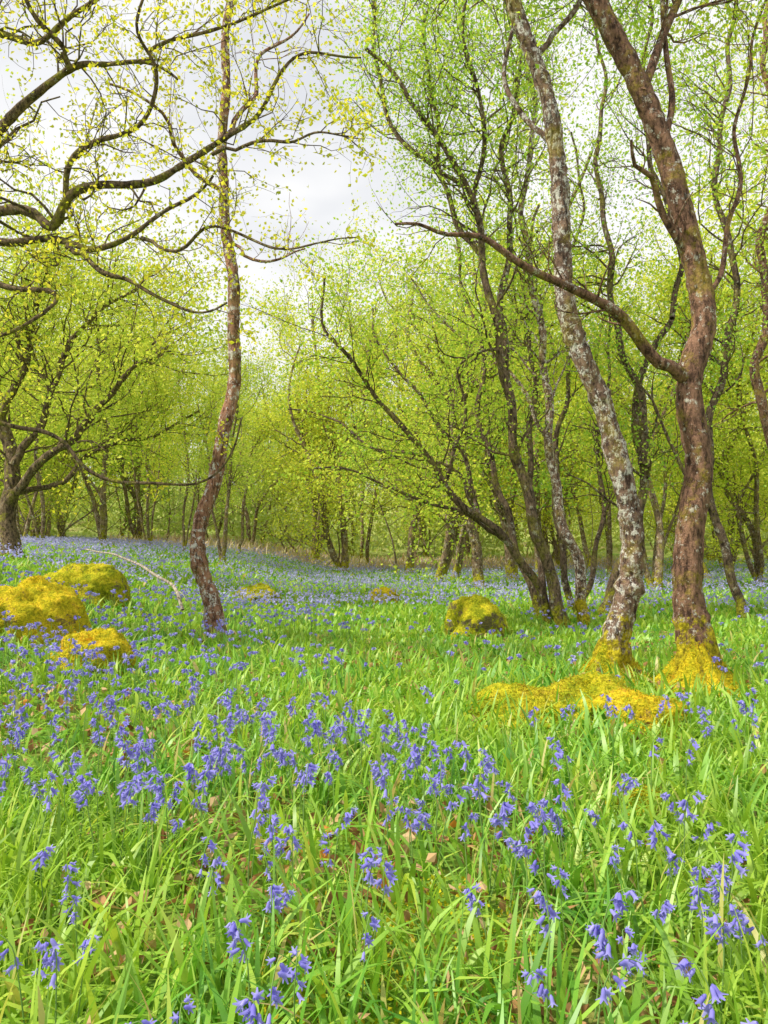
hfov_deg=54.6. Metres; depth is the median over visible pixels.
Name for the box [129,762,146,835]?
bluebell
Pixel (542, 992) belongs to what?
bluebell
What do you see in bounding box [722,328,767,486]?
woodland tree
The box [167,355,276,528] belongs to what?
woodland tree
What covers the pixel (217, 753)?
bluebell
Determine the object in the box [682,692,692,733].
bluebell
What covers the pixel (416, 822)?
bluebell
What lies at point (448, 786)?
bluebell
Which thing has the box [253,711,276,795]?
bluebell
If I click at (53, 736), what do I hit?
bluebell
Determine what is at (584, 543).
woodland tree
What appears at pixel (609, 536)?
woodland tree
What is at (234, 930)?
bluebell
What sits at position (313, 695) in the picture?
bluebell
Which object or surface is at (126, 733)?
bluebell
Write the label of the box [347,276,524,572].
woodland tree
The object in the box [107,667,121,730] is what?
bluebell
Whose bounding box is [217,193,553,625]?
bending tree
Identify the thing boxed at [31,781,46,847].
bluebell
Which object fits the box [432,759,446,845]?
bluebell
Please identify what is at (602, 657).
moss mound
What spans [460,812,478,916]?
bluebell
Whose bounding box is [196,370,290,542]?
woodland tree
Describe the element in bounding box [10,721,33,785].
bluebell
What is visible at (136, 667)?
bluebell
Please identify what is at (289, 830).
bluebell
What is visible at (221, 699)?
bluebell
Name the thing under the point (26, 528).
woodland tree
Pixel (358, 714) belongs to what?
bluebell
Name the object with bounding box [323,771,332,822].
bluebell
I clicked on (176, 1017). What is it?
bluebell
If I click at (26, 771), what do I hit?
bluebell
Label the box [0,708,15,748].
bluebell
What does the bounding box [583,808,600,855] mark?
bluebell
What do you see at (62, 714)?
bluebell
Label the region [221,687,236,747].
bluebell
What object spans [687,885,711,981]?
bluebell
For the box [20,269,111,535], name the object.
woodland tree
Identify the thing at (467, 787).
bluebell
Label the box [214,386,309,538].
woodland tree
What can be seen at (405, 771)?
bluebell
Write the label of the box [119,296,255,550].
woodland tree
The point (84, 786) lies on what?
bluebell
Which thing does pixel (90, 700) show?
bluebell
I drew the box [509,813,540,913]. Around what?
bluebell
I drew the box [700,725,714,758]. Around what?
bluebell
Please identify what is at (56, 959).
bluebell
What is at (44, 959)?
bluebell
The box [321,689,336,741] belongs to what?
bluebell
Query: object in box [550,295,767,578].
woodland tree
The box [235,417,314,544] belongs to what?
woodland tree
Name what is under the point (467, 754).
bluebell
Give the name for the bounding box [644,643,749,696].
moss mound
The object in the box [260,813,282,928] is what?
bluebell
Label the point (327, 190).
sky
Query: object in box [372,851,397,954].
bluebell
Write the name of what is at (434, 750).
bluebell
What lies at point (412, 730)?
bluebell
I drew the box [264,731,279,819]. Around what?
bluebell
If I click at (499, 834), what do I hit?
bluebell
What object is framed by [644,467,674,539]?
woodland tree
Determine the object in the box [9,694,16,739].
bluebell
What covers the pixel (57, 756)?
bluebell
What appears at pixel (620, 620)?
birch tree
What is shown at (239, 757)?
bluebell
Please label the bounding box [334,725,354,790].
bluebell
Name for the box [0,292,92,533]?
woodland tree
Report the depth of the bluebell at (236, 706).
3.98 m
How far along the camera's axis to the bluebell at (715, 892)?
2.04 m
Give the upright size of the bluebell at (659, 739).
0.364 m
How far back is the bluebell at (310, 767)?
2.78 m
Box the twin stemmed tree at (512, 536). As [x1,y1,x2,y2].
[389,112,641,617]
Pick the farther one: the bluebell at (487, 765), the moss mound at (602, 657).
the moss mound at (602, 657)
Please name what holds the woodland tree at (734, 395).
on the ground at (576, 950)
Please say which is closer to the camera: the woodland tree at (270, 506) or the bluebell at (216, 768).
the bluebell at (216, 768)
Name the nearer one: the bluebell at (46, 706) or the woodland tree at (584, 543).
the bluebell at (46, 706)
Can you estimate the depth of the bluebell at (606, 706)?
3.92 m
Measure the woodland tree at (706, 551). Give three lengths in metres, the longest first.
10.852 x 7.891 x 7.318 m
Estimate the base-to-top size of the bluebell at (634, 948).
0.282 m
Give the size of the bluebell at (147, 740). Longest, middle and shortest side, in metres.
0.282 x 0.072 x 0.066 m
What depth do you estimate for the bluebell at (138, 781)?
2.84 m
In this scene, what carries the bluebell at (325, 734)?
on the ground at (576, 950)
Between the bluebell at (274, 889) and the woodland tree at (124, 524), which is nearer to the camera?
the bluebell at (274, 889)
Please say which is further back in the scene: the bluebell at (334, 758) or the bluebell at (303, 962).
the bluebell at (334, 758)
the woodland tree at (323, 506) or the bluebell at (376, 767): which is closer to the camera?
the bluebell at (376, 767)
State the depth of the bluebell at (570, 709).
4.39 m
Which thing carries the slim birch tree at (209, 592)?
on the ground at (576, 950)
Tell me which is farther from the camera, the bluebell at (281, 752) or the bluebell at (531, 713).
the bluebell at (531, 713)
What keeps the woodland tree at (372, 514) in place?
on the ground at (576, 950)
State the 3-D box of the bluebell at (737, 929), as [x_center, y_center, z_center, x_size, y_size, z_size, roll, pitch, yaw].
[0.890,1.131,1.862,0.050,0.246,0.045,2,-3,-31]
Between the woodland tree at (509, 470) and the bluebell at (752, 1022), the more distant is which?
the woodland tree at (509, 470)
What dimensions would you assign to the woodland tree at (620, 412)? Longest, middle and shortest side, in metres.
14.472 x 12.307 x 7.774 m
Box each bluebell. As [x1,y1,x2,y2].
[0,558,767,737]
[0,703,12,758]
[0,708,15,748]
[0,754,18,790]
[0,764,11,781]
[0,934,24,1023]
[2,720,20,807]
[7,729,27,807]
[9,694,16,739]
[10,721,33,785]
[12,708,24,727]
[12,722,31,793]
[18,702,32,756]
[20,766,33,818]
[21,674,35,735]
[27,947,59,1022]
[29,844,55,926]
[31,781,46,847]
[31,937,63,1023]
[34,771,58,883]
[40,697,56,736]
[47,714,59,739]
[49,750,88,834]
[50,725,68,787]
[58,893,80,976]
[59,702,70,744]
[61,678,79,747]
[61,761,82,834]
[62,861,89,957]
[68,750,82,820]
[69,789,93,857]
[74,934,101,1018]
[76,771,92,841]
[76,778,98,859]
[82,691,97,740]
[86,717,105,794]
[86,779,102,837]
[90,694,99,746]
[91,731,106,784]
[95,701,107,747]
[101,711,109,744]
[103,694,114,735]
[106,698,116,744]
[106,707,125,771]
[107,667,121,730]
[111,715,129,785]
[111,781,132,838]
[111,784,133,832]
[114,738,135,837]
[115,687,130,731]
[115,730,140,785]
[118,783,142,862]
[124,744,139,781]
[125,1018,156,1023]
[128,771,145,819]
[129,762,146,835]
[131,739,153,800]
[132,679,154,731]
[132,757,145,812]
[132,779,140,830]
[135,725,143,763]
[137,739,152,772]
[140,700,156,733]
[141,801,161,869]
[144,766,162,869]
[145,742,154,780]
[146,738,156,769]
[148,783,174,872]
[151,696,169,730]
[151,702,164,757]
[151,773,172,854]
[164,700,174,758]
[167,781,183,861]
[169,818,183,869]
[169,994,195,1023]
[173,704,182,737]
[181,761,199,834]
[183,699,191,721]
[188,680,202,710]
[188,694,195,720]
[189,796,213,859]
[189,837,216,941]
[192,720,200,755]
[192,736,205,759]
[195,769,217,852]
[201,753,215,807]
[202,739,212,752]
[207,714,218,746]
[207,855,226,984]
[211,728,217,758]
[211,747,229,800]
[212,745,223,802]
[212,762,219,800]
[213,717,233,786]
[216,695,224,720]
[218,753,233,807]
[219,698,240,734]
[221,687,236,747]
[221,744,231,793]
[222,701,236,741]
[222,753,233,829]
[224,913,251,1019]
[229,742,251,800]
[232,987,264,1023]
[234,703,243,740]
[235,710,247,750]
[235,753,249,818]
[241,685,251,729]
[242,709,255,746]
[247,701,266,749]
[248,775,276,885]
[250,755,264,814]
[251,782,271,871]
[251,813,268,880]
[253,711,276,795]
[257,847,272,929]
[258,697,270,723]
[259,716,275,784]
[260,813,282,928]
[261,710,274,783]
[262,723,279,778]
[262,883,283,992]
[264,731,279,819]
[266,956,291,1023]
[272,750,291,793]
[275,843,285,876]
[277,747,292,800]
[277,823,301,941]
[277,889,295,937]
[283,749,304,824]
[286,704,295,745]
[288,696,295,731]
[289,946,311,1023]
[292,770,306,844]
[298,762,319,846]
[300,735,315,785]
[301,712,316,772]
[306,702,317,762]
[307,692,320,734]
[310,719,323,771]
[317,725,327,766]
[319,692,326,714]
[319,832,333,927]
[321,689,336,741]
[321,724,338,763]
[321,739,333,811]
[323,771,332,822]
[328,724,344,770]
[329,751,343,779]
[332,807,357,881]
[333,715,340,759]
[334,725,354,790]
[340,699,353,774]
[343,705,359,781]
[353,709,364,756]
[356,708,371,795]
[356,731,369,777]
[357,852,374,942]
[360,847,380,919]
[360,911,379,1012]
[369,760,379,822]
[370,764,389,853]
[372,772,382,809]
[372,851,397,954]
[380,724,390,751]
[380,724,392,764]
[380,752,389,797]
[381,795,398,852]
[382,709,398,769]
[383,754,397,847]
[390,741,437,842]
[391,727,406,759]
[395,805,416,902]
[400,719,407,745]
[400,725,418,800]
[401,763,413,811]
[407,742,430,837]
[409,798,424,861]
[409,812,426,863]
[411,745,425,761]
[413,811,433,872]
[419,722,429,764]
[420,685,443,739]
[422,772,444,868]
[427,739,440,810]
[430,770,446,831]
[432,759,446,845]
[433,783,475,888]
[442,746,453,809]
[443,783,453,841]
[451,739,472,830]
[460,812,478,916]
[462,882,493,984]
[471,761,495,893]
[476,774,490,833]
[478,747,491,827]
[484,756,499,815]
[488,801,515,900]
[488,818,511,909]
[494,779,519,862]
[504,836,527,928]
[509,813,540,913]
[517,844,555,978]
[521,966,559,1018]
[522,800,550,916]
[527,706,538,751]
[527,888,559,1023]
[535,804,545,864]
[537,797,569,891]
[547,736,573,802]
[549,743,562,808]
[549,812,564,855]
[550,865,569,968]
[551,779,571,879]
[560,707,568,740]
[567,704,575,721]
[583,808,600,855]
[585,922,615,1013]
[594,888,641,1018]
[595,953,643,1023]
[601,694,612,764]
[607,845,624,920]
[609,705,617,720]
[613,773,627,829]
[613,776,639,830]
[616,926,637,993]
[618,821,643,911]
[622,705,642,754]
[625,941,647,976]
[645,820,683,925]
[648,737,663,794]
[648,899,674,980]
[656,701,664,746]
[660,791,682,874]
[661,694,670,737]
[664,855,684,888]
[671,955,728,1023]
[674,790,706,872]
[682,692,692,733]
[685,738,699,795]
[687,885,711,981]
[688,866,710,913]
[691,820,721,912]
[696,709,705,751]
[699,709,711,733]
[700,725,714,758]
[702,904,734,1023]
[705,883,726,925]
[707,873,732,927]
[708,861,730,905]
[723,901,748,995]
[725,829,750,922]
[730,912,747,969]
[731,718,742,742]
[735,910,767,961]
[737,700,749,745]
[740,1018,757,1023]
[746,687,757,737]
[748,713,757,739]
[749,735,763,781]
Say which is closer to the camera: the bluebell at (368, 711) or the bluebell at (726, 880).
the bluebell at (726, 880)
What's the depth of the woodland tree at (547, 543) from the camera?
41.69 m
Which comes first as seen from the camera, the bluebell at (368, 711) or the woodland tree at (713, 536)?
the bluebell at (368, 711)
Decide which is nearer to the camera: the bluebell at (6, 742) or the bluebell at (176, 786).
the bluebell at (176, 786)
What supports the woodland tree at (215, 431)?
on the ground at (576, 950)
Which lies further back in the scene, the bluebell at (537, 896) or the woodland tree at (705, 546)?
the woodland tree at (705, 546)
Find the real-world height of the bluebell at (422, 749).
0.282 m
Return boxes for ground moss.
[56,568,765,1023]
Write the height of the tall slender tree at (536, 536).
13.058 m
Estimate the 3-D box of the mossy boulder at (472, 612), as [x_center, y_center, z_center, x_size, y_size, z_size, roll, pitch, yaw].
[1.261,1.489,10.177,0.922,0.786,0.861,0,-3,0]
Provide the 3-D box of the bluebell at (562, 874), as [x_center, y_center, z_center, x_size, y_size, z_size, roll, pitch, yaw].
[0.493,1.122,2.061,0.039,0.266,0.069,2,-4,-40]
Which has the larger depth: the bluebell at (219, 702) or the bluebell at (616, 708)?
the bluebell at (219, 702)
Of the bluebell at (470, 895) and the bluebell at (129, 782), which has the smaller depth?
the bluebell at (470, 895)
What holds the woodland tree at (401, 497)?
on the ground at (576, 950)
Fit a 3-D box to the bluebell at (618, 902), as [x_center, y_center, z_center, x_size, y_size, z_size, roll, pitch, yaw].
[0.569,1.087,1.814,0.100,0.329,0.066,1,-10,33]
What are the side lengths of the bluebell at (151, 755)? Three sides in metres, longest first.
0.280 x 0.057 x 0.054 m
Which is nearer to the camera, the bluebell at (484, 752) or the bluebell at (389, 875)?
the bluebell at (389, 875)
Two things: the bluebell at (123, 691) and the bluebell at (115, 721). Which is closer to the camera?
the bluebell at (115, 721)
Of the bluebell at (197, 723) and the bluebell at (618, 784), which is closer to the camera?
the bluebell at (618, 784)
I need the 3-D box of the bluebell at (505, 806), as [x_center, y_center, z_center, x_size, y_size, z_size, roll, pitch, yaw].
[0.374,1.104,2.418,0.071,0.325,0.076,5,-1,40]
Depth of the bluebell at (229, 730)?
3.42 m
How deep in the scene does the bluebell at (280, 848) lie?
2.31 m
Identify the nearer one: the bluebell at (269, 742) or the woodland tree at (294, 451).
the bluebell at (269, 742)
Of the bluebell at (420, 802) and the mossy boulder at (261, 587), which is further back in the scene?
the mossy boulder at (261, 587)
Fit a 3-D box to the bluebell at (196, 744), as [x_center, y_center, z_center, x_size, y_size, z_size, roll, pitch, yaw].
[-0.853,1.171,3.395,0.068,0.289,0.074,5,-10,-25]
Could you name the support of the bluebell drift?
on the ground at (576, 950)
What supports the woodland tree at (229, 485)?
on the ground at (576, 950)
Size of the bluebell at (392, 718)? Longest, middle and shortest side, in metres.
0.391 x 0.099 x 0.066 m
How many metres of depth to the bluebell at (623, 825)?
2.34 m
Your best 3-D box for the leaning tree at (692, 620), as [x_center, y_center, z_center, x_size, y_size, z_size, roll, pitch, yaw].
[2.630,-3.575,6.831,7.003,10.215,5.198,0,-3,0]
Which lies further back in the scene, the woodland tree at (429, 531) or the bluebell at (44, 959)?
the woodland tree at (429, 531)
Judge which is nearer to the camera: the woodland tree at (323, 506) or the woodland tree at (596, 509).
the woodland tree at (323, 506)
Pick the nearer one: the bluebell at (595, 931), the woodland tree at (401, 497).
the bluebell at (595, 931)
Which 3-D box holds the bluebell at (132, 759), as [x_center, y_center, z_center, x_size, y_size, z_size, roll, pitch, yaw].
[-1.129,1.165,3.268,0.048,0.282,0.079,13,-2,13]
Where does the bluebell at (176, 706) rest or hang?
on the ground at (576, 950)
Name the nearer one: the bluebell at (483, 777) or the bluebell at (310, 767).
the bluebell at (310, 767)
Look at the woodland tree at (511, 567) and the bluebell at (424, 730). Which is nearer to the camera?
the bluebell at (424, 730)
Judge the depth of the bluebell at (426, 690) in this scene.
4.41 m
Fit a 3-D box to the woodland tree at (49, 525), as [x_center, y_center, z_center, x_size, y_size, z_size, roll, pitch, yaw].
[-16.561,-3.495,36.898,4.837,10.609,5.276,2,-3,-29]
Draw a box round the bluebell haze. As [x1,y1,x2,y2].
[0,534,767,610]
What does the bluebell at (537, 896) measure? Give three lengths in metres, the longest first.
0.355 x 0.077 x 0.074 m
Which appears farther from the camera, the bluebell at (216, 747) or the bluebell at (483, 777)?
the bluebell at (216, 747)
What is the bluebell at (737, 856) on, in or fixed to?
on the ground at (576, 950)
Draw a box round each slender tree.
[289,0,618,627]
[320,0,630,625]
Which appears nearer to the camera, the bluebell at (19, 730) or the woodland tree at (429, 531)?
the bluebell at (19, 730)
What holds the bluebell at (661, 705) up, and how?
on the ground at (576, 950)
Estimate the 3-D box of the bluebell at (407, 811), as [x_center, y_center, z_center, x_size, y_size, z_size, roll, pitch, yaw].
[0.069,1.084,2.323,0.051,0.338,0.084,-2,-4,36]
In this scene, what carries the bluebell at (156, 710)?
on the ground at (576, 950)
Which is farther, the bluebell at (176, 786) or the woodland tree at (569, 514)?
the woodland tree at (569, 514)
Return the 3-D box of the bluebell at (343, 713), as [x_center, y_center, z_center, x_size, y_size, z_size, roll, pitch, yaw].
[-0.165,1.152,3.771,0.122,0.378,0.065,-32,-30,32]
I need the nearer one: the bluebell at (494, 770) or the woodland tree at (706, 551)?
the bluebell at (494, 770)
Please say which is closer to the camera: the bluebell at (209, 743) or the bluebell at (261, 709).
the bluebell at (209, 743)
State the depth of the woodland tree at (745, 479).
46.74 m
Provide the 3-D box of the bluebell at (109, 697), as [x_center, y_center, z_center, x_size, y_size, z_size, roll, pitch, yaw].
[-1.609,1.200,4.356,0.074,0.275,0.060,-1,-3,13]
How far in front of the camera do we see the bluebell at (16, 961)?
1.67 m
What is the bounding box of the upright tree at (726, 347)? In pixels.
[550,0,767,618]
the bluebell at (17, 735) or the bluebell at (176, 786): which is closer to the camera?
the bluebell at (176, 786)
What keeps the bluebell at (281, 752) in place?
on the ground at (576, 950)
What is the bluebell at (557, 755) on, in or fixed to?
on the ground at (576, 950)
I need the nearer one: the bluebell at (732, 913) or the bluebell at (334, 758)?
the bluebell at (732, 913)
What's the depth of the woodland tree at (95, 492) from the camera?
45.12 m
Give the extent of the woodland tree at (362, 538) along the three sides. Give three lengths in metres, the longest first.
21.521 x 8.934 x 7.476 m
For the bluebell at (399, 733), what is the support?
on the ground at (576, 950)
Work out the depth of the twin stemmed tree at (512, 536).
13.26 m
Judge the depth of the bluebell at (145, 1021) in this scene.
1.40 m
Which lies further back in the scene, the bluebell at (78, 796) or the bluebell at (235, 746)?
the bluebell at (235, 746)
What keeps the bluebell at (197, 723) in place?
on the ground at (576, 950)
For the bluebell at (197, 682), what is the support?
on the ground at (576, 950)
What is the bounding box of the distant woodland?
[18,386,767,560]
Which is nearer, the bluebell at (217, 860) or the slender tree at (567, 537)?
the bluebell at (217, 860)
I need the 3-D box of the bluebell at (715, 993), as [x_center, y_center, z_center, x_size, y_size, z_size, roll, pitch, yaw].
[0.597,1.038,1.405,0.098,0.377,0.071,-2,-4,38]
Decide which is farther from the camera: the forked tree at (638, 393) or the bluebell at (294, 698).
the forked tree at (638, 393)
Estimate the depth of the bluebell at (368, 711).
3.45 m
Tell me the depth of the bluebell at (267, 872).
2.18 m
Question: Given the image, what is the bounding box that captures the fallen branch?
[85,549,186,610]
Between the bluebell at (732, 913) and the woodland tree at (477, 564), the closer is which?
the bluebell at (732, 913)
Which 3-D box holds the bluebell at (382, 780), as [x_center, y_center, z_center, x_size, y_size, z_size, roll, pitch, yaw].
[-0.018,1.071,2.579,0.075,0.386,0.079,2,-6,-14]
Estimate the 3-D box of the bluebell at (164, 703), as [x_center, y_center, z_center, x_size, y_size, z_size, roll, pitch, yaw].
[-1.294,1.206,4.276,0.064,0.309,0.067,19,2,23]
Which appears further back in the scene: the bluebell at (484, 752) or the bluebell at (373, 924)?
the bluebell at (484, 752)
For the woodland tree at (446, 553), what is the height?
13.625 m
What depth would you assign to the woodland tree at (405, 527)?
44.64 m
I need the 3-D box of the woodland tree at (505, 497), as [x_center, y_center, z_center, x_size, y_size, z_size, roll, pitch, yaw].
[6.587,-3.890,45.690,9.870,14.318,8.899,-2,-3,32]
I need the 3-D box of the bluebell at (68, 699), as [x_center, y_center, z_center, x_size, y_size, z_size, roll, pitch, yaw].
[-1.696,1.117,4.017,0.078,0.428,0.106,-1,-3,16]
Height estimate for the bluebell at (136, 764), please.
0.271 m
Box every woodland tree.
[0,232,106,546]
[0,245,35,479]
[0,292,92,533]
[0,307,154,499]
[0,337,94,497]
[0,356,102,541]
[2,312,126,540]
[5,341,89,537]
[11,226,225,544]
[18,348,93,536]
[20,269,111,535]
[38,337,132,536]
[52,288,223,538]
[64,424,153,528]
[70,310,189,530]
[81,322,180,536]
[86,256,211,545]
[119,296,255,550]
[121,364,196,522]
[137,400,192,523]
[161,380,211,486]
[166,328,309,562]
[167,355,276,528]
[186,355,256,535]
[196,322,327,553]
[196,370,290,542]
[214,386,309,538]
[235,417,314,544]
[238,414,317,542]
[239,382,290,521]
[240,232,407,562]
[240,239,419,571]
[250,362,356,536]
[273,345,393,555]
[301,215,418,559]
[324,175,603,580]
[325,180,451,564]
[325,349,426,543]
[331,226,541,587]
[342,45,648,582]
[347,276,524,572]
[355,423,437,560]
[356,405,437,540]
[385,298,555,510]
[385,308,523,555]
[386,409,444,556]
[399,208,593,577]
[400,373,581,558]
[420,261,638,573]
[438,398,559,560]
[449,211,622,569]
[462,304,622,560]
[485,250,630,565]
[486,420,542,546]
[506,373,597,537]
[514,272,679,561]
[535,181,766,591]
[540,418,596,526]
[545,355,656,519]
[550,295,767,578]
[566,457,595,554]
[569,383,651,574]
[575,395,627,539]
[585,389,681,560]
[590,265,749,565]
[611,193,767,579]
[616,221,767,584]
[620,0,767,390]
[624,286,733,567]
[634,314,767,560]
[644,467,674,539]
[647,354,767,565]
[649,349,718,520]
[670,201,767,512]
[714,406,767,552]
[715,406,757,545]
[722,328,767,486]
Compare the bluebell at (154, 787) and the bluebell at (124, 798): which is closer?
the bluebell at (154, 787)
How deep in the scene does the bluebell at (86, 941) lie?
1.76 m
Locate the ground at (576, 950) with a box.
[0,484,767,1023]
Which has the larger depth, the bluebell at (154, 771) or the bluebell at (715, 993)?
the bluebell at (154, 771)
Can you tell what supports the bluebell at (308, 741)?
on the ground at (576, 950)
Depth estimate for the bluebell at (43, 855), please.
2.21 m
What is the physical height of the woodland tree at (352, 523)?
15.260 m
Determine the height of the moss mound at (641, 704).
0.376 m
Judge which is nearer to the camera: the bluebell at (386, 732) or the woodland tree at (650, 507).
the bluebell at (386, 732)
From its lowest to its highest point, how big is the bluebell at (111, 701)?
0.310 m
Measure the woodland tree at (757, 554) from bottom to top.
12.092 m
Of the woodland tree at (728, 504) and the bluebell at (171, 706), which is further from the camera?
the woodland tree at (728, 504)
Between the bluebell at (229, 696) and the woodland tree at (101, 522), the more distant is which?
the woodland tree at (101, 522)
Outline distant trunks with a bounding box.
[0,398,767,574]
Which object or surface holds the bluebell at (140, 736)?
on the ground at (576, 950)
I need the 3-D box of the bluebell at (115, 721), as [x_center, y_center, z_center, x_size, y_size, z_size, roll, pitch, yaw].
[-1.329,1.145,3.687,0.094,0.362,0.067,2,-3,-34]
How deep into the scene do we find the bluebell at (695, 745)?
3.07 m
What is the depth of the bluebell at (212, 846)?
2.13 m
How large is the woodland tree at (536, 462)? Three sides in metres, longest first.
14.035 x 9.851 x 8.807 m
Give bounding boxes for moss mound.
[458,681,576,735]
[547,671,632,724]
[578,642,652,686]
[589,686,691,734]
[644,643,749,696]
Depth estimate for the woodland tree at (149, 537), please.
32.13 m
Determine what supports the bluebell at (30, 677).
on the ground at (576, 950)
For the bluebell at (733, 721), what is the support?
on the ground at (576, 950)
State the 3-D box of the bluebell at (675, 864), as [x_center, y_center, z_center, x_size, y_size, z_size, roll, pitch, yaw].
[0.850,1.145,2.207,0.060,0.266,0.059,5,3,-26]
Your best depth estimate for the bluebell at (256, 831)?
2.43 m
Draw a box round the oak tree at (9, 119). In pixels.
[0,0,400,514]
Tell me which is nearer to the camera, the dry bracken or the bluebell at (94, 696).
the bluebell at (94, 696)
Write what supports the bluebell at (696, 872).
on the ground at (576, 950)
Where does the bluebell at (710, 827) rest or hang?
on the ground at (576, 950)
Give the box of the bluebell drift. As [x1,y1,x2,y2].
[0,556,767,700]
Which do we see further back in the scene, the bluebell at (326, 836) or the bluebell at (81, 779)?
the bluebell at (81, 779)
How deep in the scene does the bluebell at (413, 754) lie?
2.88 m
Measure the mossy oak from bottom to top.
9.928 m
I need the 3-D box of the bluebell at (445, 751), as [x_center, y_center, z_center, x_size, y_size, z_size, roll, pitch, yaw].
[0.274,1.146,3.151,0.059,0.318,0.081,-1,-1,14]
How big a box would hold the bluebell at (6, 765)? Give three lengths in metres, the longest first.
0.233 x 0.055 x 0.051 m
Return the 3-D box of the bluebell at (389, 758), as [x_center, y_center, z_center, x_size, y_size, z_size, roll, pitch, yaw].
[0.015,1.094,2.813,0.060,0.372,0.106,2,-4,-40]
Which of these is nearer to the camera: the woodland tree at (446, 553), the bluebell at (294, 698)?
the bluebell at (294, 698)
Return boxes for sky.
[0,0,767,489]
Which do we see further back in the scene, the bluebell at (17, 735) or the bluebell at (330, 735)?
the bluebell at (330, 735)
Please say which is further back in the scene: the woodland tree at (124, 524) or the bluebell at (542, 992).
the woodland tree at (124, 524)
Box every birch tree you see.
[73,0,361,637]
[379,0,747,673]
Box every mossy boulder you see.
[0,575,91,647]
[43,562,130,608]
[44,626,140,675]
[233,583,281,605]
[370,586,398,603]
[443,593,508,639]
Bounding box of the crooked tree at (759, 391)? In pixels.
[692,0,767,462]
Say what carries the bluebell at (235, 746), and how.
on the ground at (576, 950)
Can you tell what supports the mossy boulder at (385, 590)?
on the ground at (576, 950)
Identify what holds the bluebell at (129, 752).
on the ground at (576, 950)
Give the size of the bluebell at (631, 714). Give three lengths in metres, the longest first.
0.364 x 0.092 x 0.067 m
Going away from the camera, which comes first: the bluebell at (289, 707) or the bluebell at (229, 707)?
the bluebell at (229, 707)
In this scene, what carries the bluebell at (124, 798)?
on the ground at (576, 950)
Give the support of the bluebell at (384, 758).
on the ground at (576, 950)
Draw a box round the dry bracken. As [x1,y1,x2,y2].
[109,531,670,571]
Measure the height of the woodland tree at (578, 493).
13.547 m
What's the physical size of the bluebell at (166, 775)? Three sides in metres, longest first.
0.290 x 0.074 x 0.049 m
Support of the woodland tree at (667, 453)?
on the ground at (576, 950)
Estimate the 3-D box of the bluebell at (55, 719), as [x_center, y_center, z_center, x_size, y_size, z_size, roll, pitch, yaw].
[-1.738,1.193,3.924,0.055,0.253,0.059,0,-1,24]
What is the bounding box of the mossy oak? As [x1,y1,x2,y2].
[0,69,314,558]
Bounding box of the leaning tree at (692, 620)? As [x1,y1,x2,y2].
[356,0,767,695]
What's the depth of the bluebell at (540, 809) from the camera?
2.66 m
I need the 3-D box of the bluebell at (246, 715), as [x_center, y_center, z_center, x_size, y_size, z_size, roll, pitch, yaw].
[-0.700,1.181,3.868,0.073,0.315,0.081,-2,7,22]
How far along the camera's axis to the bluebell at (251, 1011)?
1.46 m
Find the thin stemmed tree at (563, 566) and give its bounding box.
[500,62,689,611]
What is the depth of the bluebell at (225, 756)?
3.39 m
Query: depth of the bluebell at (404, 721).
4.03 m
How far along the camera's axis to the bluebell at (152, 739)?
3.59 m
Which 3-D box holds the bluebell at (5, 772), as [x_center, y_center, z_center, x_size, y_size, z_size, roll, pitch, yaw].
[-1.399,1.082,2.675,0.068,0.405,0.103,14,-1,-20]
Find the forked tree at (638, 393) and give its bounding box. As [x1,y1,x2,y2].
[491,0,732,614]
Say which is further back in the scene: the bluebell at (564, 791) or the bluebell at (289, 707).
the bluebell at (289, 707)
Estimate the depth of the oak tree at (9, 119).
6.89 m
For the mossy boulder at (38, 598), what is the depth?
7.01 m
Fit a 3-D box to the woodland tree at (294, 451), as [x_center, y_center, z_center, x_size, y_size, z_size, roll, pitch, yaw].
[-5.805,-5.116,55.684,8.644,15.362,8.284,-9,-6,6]
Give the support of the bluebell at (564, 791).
on the ground at (576, 950)
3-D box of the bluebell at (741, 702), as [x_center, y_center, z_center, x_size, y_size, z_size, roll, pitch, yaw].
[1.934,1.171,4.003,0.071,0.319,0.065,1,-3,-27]
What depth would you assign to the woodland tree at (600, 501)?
36.21 m
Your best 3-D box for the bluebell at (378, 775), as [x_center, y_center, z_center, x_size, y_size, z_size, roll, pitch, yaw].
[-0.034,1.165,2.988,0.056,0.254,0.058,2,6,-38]
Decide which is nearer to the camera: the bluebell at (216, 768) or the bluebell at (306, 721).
the bluebell at (216, 768)
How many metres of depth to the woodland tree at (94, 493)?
56.03 m
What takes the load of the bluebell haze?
on the ground at (576, 950)
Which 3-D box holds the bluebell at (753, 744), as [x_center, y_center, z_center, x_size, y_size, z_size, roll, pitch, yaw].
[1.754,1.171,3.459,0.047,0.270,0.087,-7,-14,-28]
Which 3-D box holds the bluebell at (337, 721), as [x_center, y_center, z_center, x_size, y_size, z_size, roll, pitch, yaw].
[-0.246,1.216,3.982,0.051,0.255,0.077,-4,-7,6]
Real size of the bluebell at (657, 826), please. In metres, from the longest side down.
0.389 x 0.080 x 0.075 m
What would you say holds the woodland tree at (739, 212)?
on the ground at (576, 950)
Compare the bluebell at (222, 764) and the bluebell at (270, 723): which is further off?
the bluebell at (270, 723)
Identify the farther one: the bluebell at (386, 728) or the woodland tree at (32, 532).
the woodland tree at (32, 532)
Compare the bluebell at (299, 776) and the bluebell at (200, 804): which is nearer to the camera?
the bluebell at (200, 804)
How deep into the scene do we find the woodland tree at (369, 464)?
54.59 m
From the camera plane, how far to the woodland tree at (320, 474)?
38.03 m
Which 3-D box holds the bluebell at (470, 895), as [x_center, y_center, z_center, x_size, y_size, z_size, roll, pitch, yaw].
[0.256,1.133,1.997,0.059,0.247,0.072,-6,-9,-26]

